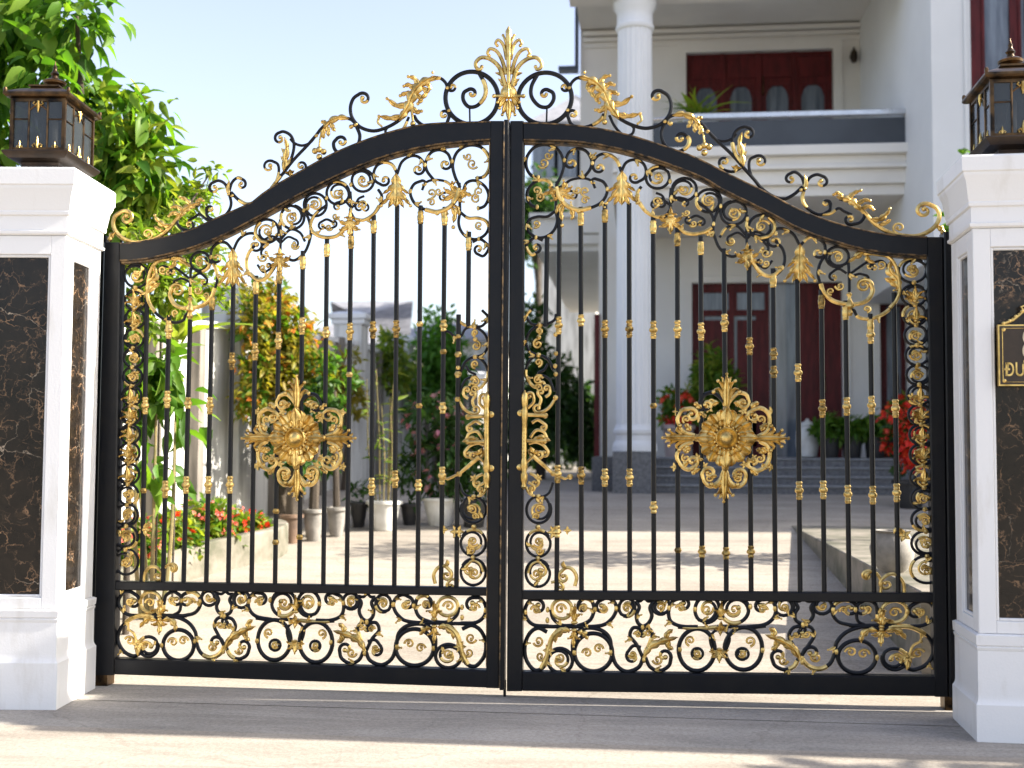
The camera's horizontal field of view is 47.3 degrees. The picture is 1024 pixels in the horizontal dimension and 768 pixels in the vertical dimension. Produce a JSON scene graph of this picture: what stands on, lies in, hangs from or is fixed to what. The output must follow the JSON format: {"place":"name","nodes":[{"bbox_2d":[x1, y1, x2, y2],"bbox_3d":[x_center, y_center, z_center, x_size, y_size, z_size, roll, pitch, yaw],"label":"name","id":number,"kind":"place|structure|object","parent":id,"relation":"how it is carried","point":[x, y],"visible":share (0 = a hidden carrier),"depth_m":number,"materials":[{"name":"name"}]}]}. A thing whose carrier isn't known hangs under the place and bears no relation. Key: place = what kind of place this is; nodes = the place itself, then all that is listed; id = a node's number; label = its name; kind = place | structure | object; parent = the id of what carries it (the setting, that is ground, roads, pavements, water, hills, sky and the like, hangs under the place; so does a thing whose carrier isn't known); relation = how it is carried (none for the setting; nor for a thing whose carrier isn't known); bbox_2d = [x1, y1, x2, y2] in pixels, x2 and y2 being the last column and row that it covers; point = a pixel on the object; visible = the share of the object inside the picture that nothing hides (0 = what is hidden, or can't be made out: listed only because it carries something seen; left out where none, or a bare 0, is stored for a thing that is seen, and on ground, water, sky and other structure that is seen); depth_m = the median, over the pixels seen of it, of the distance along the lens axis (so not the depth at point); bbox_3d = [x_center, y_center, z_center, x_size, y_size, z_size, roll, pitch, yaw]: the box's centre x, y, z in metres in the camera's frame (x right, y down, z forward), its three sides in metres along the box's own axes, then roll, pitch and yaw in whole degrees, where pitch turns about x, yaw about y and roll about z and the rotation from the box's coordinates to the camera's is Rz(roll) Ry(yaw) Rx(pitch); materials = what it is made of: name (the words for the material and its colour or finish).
{"place":"outdoors","nodes":[
{"label":"outdoors","id":0,"kind":"place"},
{"bbox_2d":[3,0,579,385],"label":"sky","id":1,"kind":"structure","parent":0,"point":[241,73],"materials":[{"name":"blue"}]},
{"bbox_2d":[0,724,1023,767],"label":"road","id":2,"kind":"structure","parent":0,"point":[27,746],"depth_m":4.59,"materials":[{"name":"concrete"}]},
{"bbox_2d":[0,700,1023,757],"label":"apron","id":3,"kind":"object","parent":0,"point":[805,736],"visible":1,"depth_m":5.04,"materials":[{"name":"concrete"}]},
{"bbox_2d":[936,153,1023,743],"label":"gate pillar","id":4,"kind":"structure","parent":3,"relation":"on","point":[981,197],"depth_m":4.94,"materials":[{"name":"paint"}]},
{"bbox_2d":[962,38,1023,154],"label":"pillar lantern","id":5,"kind":"object","parent":4,"relation":"on","point":[993,99],"visible":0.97,"depth_m":5.02,"materials":[{"name":"brown metal"}]},
{"bbox_2d":[996,305,1023,385],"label":"number plaque","id":6,"kind":"object","parent":4,"relation":"attached to","point":[1010,355],"visible":1,"depth_m":4.90,"materials":[{"name":"metal"}]},
{"bbox_2d":[113,466,940,707],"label":"driveway","id":7,"kind":"structure","parent":0,"point":[829,630],"depth_m":8.62,"materials":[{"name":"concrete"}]},
{"bbox_2d":[123,332,220,619],"bbox_3d":[-2.323,0.583,7.530,0.917,1.941,0.699,3,-4,-37],"label":"leafy shrub","id":8,"kind":"object","parent":7,"relation":"on","point":[156,382],"visible":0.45,"depth_m":7.54,"materials":[{"name":"green plant"}]},
{"bbox_2d":[124,268,266,598],"bbox_3d":[-2.418,0.313,8.263,1.274,2.380,0.929,-3,-4,43],"label":"palm lily","id":9,"kind":"object","parent":7,"relation":"on","point":[179,332],"visible":0.35,"depth_m":8.18,"materials":[{"name":"green plant"}]},
{"bbox_2d":[263,446,321,543],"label":"potted plant","id":10,"kind":"object","parent":7,"relation":"on","point":[290,516],"visible":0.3,"depth_m":10.53,"materials":[{"name":"green plant"}]},
{"bbox_2d":[288,375,346,541],"bbox_3d":[-1.803,0.672,10.741,0.586,1.529,0.574,0,-3,6],"label":"potted plant","id":11,"kind":"object","parent":7,"relation":"on","point":[312,513],"visible":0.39,"depth_m":10.67,"materials":[{"name":"green plant"}]},
{"bbox_2d":[304,346,364,536],"bbox_3d":[-1.683,0.529,10.999,0.629,1.803,0.543,0,-3,6],"label":"potted plant","id":12,"kind":"object","parent":7,"relation":"on","point":[336,516],"visible":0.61,"depth_m":10.94,"materials":[{"name":"green plant"}]},
{"bbox_2d":[342,479,376,527],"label":"potted plant","id":13,"kind":"object","parent":7,"relation":"on","point":[358,509],"visible":0.9,"depth_m":11.48,"materials":[{"name":"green plant"}]},
{"bbox_2d":[361,369,408,530],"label":"potted plant","id":14,"kind":"object","parent":7,"relation":"on","point":[383,515],"visible":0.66,"depth_m":11.29,"materials":[{"name":"green plant"}]},
{"bbox_2d":[397,436,427,525],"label":"potted plant","id":15,"kind":"object","parent":7,"relation":"on","point":[408,511],"visible":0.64,"depth_m":11.62,"materials":[{"name":"green plant"}]},
{"bbox_2d":[398,387,483,525],"bbox_3d":[-0.692,0.716,11.655,1.033,1.384,0.779,0,-3,6],"label":"potted plant","id":16,"kind":"object","parent":7,"relation":"on","point":[429,443],"visible":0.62,"depth_m":11.54,"materials":[{"name":"green plant"}]},
{"bbox_2d":[445,418,486,527],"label":"potted plant","id":17,"kind":"object","parent":7,"relation":"on","point":[476,470],"visible":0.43,"depth_m":11.45,"materials":[{"name":"green plant"}]},
{"bbox_2d":[656,383,698,456],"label":"potted plant","id":18,"kind":"object","parent":7,"relation":"on","point":[667,416],"visible":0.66,"depth_m":16.02,"materials":[{"name":"green plant"}]},
{"bbox_2d":[875,397,927,508],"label":"potted plant","id":19,"kind":"object","parent":7,"relation":"on","point":[906,487],"visible":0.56,"depth_m":12.80,"materials":[{"name":"red plant"}]},
{"bbox_2d":[95,463,959,726],"bbox_3d":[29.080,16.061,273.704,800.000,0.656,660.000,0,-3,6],"label":"ground","id":20,"kind":"structure","parent":0,"point":[526,713],"depth_m":5.35,"materials":[{"name":"concrete"}]},
{"bbox_2d":[0,167,115,709],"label":"gate pillar","id":21,"kind":"structure","parent":20,"relation":"on","point":[54,221],"depth_m":5.45,"materials":[{"name":"paint"}]},
{"bbox_2d":[1,61,101,176],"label":"pillar lantern","id":22,"kind":"object","parent":21,"relation":"on","point":[52,121],"visible":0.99,"depth_m":5.52,"materials":[{"name":"brown metal"}]},
{"bbox_2d":[116,157,236,634],"bbox_3d":[-2.065,0.060,7.253,0.577,3.054,1.024,-1,-3,21],"label":"young tree","id":23,"kind":"object","parent":20,"relation":"on","point":[158,297],"visible":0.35,"depth_m":7.19,"materials":[{"name":"green plant"}]},
{"bbox_2d":[120,519,287,606],"bbox_3d":[-2.514,1.390,8.642,0.882,0.596,3.752,0,-3,6],"label":"planter bed","id":24,"kind":"object","parent":20,"relation":"on","point":[240,554],"visible":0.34,"depth_m":9.29,"materials":[{"name":"concrete"}]},
{"bbox_2d":[0,0,203,270],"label":"broadleaf tree","id":25,"kind":"object","parent":24,"relation":"in","point":[35,35],"visible":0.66,"depth_m":7.55,"materials":[{"name":"green plant"}]},
{"bbox_2d":[121,505,170,577],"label":"bedding plant","id":26,"kind":"object","parent":24,"relation":"in","point":[148,539],"visible":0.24,"depth_m":8.24,"materials":[{"name":"green plant"}]},
{"bbox_2d":[155,504,204,560],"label":"bedding plant","id":27,"kind":"object","parent":24,"relation":"in","point":[195,533],"visible":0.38,"depth_m":8.83,"materials":[{"name":"green plant"}]},
{"bbox_2d":[175,492,248,546],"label":"bedding plant","id":28,"kind":"object","parent":24,"relation":"in","point":[218,521],"visible":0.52,"depth_m":9.28,"materials":[{"name":"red plant"}]},
{"bbox_2d":[232,507,272,534],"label":"bedding plant","id":29,"kind":"object","parent":24,"relation":"in","point":[243,521],"visible":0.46,"depth_m":9.89,"materials":[{"name":"green plant"}]},
{"bbox_2d":[222,276,345,519],"bbox_3d":[-2.138,0.208,11.162,1.319,2.502,0.830,3,-4,-39],"label":"flowering shrub","id":30,"kind":"object","parent":20,"relation":"on","point":[266,365],"visible":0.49,"depth_m":10.93,"materials":[{"name":"yellow plant"}]},
{"bbox_2d":[121,280,485,521],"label":"garden wall","id":31,"kind":"structure","parent":20,"relation":"on","point":[264,491],"depth_m":11.22,"materials":[{"name":"white paint"}]},
{"bbox_2d":[328,345,369,490],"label":"wall shrub","id":32,"kind":"object","parent":20,"relation":"on","point":[356,400],"visible":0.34,"depth_m":14.72,"materials":[{"name":"green plant"}]},
{"bbox_2d":[313,301,415,362],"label":"neighbour house","id":33,"kind":"structure","parent":20,"relation":"on","point":[384,314],"depth_m":33.29,"materials":[{"name":"white paint"}]},
{"bbox_2d":[375,324,424,483],"bbox_3d":[-1.842,0.343,17.511,1.052,2.507,0.747,0,-3,6],"label":"lime shrub","id":34,"kind":"object","parent":20,"relation":"on","point":[387,337],"visible":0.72,"depth_m":17.47,"materials":[{"name":"green plant"}]},
{"bbox_2d":[405,304,481,481],"bbox_3d":[-1.157,0.184,18.967,1.265,2.998,1.154,-2,-4,34],"label":"round tree","id":35,"kind":"object","parent":20,"relation":"on","point":[431,364],"visible":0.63,"depth_m":18.83,"materials":[{"name":"green plant"}]},
{"bbox_2d":[410,320,508,397],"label":"neighbour house","id":36,"kind":"structure","parent":20,"relation":"on","point":[479,336],"depth_m":44.66,"materials":[{"name":"grey paint"}]},
{"bbox_2d":[464,357,486,372],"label":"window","id":37,"kind":"structure","parent":36,"relation":"in","point":[481,365],"depth_m":44.57,"materials":[{"name":"grey glass"}]},
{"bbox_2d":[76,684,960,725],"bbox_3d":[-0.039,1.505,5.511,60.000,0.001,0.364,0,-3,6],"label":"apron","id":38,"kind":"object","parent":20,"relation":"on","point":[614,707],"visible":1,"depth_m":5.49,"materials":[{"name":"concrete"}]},
{"bbox_2d":[92,26,542,696],"bbox_3d":[-0.996,-0.126,5.853,2.301,3.325,0.125,0,-3,7],"label":"gate leaf","id":39,"kind":"object","parent":38,"relation":"on","point":[296,438],"visible":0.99,"depth_m":5.84,"materials":[{"name":"black metal"}]},
{"bbox_2d":[507,70,956,710],"bbox_3d":[1.047,-0.019,5.627,2.135,3.089,0.127,0,-3,6],"label":"gate leaf","id":40,"kind":"object","parent":38,"relation":"on","point":[725,436],"visible":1,"depth_m":5.61,"materials":[{"name":"black metal"}]},
{"bbox_2d":[509,162,569,465],"bbox_3d":[0.675,-1.906,33.031,2.114,8.725,1.982,0,-3,6],"label":"tree","id":41,"kind":"object","parent":20,"relation":"on","point":[545,205],"visible":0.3,"depth_m":32.93,"materials":[{"name":"green plant"}]},
{"bbox_2d":[486,379,593,470],"bbox_3d":[0.566,1.224,29.778,5.037,2.671,2.257,0,-3,6],"label":"hedge","id":42,"kind":"object","parent":20,"relation":"on","point":[563,454],"visible":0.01,"depth_m":29.56,"materials":[{"name":"green plant"}]},
{"bbox_2d":[508,291,578,478],"bbox_3d":[0.673,0.090,21.022,1.337,3.440,1.937,-3,-4,44],"label":"dark tree","id":43,"kind":"object","parent":20,"relation":"on","point":[569,399],"visible":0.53,"depth_m":20.66,"materials":[{"name":"green plant"}]},
{"bbox_2d":[527,95,597,464],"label":"neighbour house","id":44,"kind":"structure","parent":20,"relation":"on","point":[570,335],"depth_m":40.40,"materials":[{"name":"white paint"}]},
{"bbox_2d":[532,146,557,177],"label":"window","id":45,"kind":"structure","parent":44,"relation":"in","point":[538,154],"depth_m":40.68,"materials":[{"name":"grey glass"}]},
{"bbox_2d":[554,146,579,177],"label":"window","id":46,"kind":"structure","parent":44,"relation":"in","point":[568,173],"depth_m":40.59,"materials":[{"name":"grey glass"}]},
{"bbox_2d":[576,150,579,176],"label":"window","id":47,"kind":"structure","parent":44,"relation":"in","point":[578,156],"depth_m":40.54,"materials":[{"name":"grey glass"}]},
{"bbox_2d":[562,379,593,477],"bbox_3d":[1.298,0.829,21.729,1.042,2.045,1.118,0,-3,6],"label":"dark tree","id":48,"kind":"object","parent":20,"relation":"on","point":[573,444],"visible":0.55,"depth_m":21.53,"materials":[{"name":"green plant"}]},
{"bbox_2d":[529,0,1023,494],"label":"villa","id":49,"kind":"object","parent":20,"relation":"on","point":[882,122],"visible":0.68,"depth_m":16.89,"materials":[{"name":"paint"}]},
{"bbox_2d":[661,86,748,121],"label":"potted plant","id":50,"kind":"object","parent":49,"relation":"on","point":[695,105],"visible":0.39,"depth_m":15.02,"materials":[{"name":"green plant"}]},
{"bbox_2d":[681,339,746,420],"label":"potted plant","id":51,"kind":"object","parent":49,"relation":"on","point":[711,366],"visible":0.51,"depth_m":16.30,"materials":[{"name":"green plant"}]},
{"bbox_2d":[692,283,769,456],"bbox_3d":[3.243,-0.210,17.370,1.139,2.573,0.121,0,-3,6],"label":"door","id":52,"kind":"structure","parent":49,"relation":"in","point":[712,293],"depth_m":17.39,"materials":[{"name":"red wood"}]},
{"bbox_2d":[686,51,832,120],"bbox_3d":[3.699,-4.180,17.541,2.161,1.600,0.121,0,-3,6],"label":"door","id":53,"kind":"structure","parent":49,"relation":"in","point":[794,93],"depth_m":17.55,"materials":[{"name":"red wood"}]},
{"bbox_2d":[692,55,827,79],"bbox_3d":[3.716,-4.749,17.571,1.995,0.314,0.019,0,-3,6],"label":"transom window","id":54,"kind":"structure","parent":49,"relation":"in","point":[808,66],"depth_m":17.56,"materials":[{"name":"red wood"}]},
{"bbox_2d":[786,283,795,456],"bbox_3d":[4.140,-0.208,17.309,0.169,2.573,0.028,0,-3,6],"label":"window","id":55,"kind":"structure","parent":49,"relation":"in","point":[790,287],"depth_m":17.30,"materials":[{"name":"glass"}]},
{"bbox_2d":[795,419,818,457],"bbox_3d":[4.027,0.741,15.953,0.320,0.530,0.320,0,-3,6],"label":"white jar","id":56,"kind":"object","parent":49,"relation":"on","point":[809,446],"visible":0.62,"depth_m":15.82,"materials":[{"name":"white ceramic"}]},
{"bbox_2d":[800,283,842,456],"bbox_3d":[4.534,-0.210,17.230,0.629,2.573,0.121,0,-3,6],"label":"door","id":57,"kind":"structure","parent":49,"relation":"in","point":[809,292],"depth_m":17.25,"materials":[{"name":"red wood"}]},
{"bbox_2d":[806,411,850,457],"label":"potted plant","id":58,"kind":"object","parent":49,"relation":"on","point":[833,443],"visible":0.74,"depth_m":15.53,"materials":[{"name":"green plant"}]},
{"bbox_2d":[835,414,868,457],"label":"potted plant","id":59,"kind":"object","parent":49,"relation":"on","point":[856,433],"visible":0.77,"depth_m":15.48,"materials":[{"name":"green plant"}]},
{"bbox_2d":[850,47,857,62],"bbox_3d":[5.048,-4.854,17.288,0.110,0.240,0.143,0,-3,6],"label":"wall lamp","id":60,"kind":"object","parent":49,"relation":"attached to","point":[853,55],"visible":1,"depth_m":17.23,"materials":[{"name":"brown metal"}]},
{"bbox_2d":[861,412,891,457],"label":"potted plant","id":61,"kind":"object","parent":49,"relation":"on","point":[878,432],"visible":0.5,"depth_m":15.44,"materials":[{"name":"green plant"}]},
{"bbox_2d":[880,304,905,457],"bbox_3d":[5.565,-0.210,17.118,0.383,2.573,0.121,0,-3,6],"label":"door","id":62,"kind":"structure","parent":49,"relation":"in","point":[886,320],"depth_m":17.15,"materials":[{"name":"red wood"}]},
{"bbox_2d":[885,390,925,458],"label":"potted plant","id":63,"kind":"object","parent":49,"relation":"on","point":[901,397],"visible":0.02,"depth_m":15.51,"materials":[{"name":"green plant"}]},
{"bbox_2d":[970,0,1023,88],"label":"window","id":64,"kind":"structure","parent":49,"relation":"in","point":[993,23],"depth_m":13.11,"materials":[{"name":"red wood"}]},
{"bbox_2d":[792,526,930,673],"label":"terrace","id":65,"kind":"structure","parent":0,"point":[836,548],"depth_m":8.05,"materials":[{"name":"concrete"}]},
{"bbox_2d":[869,529,914,572],"bbox_3d":[2.341,1.028,7.205,0.270,0.255,0.270,0,-3,6],"label":"stone urn","id":66,"kind":"object","parent":65,"relation":"on","point":[885,550],"visible":0.66,"depth_m":7.11,"materials":[{"name":"white stone"}]},
{"bbox_2d":[933,147,969,231],"bbox_3d":[3.822,-0.485,10.121,0.560,3.667,2.059,-1,-3,17],"label":"side tree","id":67,"kind":"object","parent":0,"point":[962,152],"depth_m":10.46,"materials":[{"name":"green plant"}]}
]}

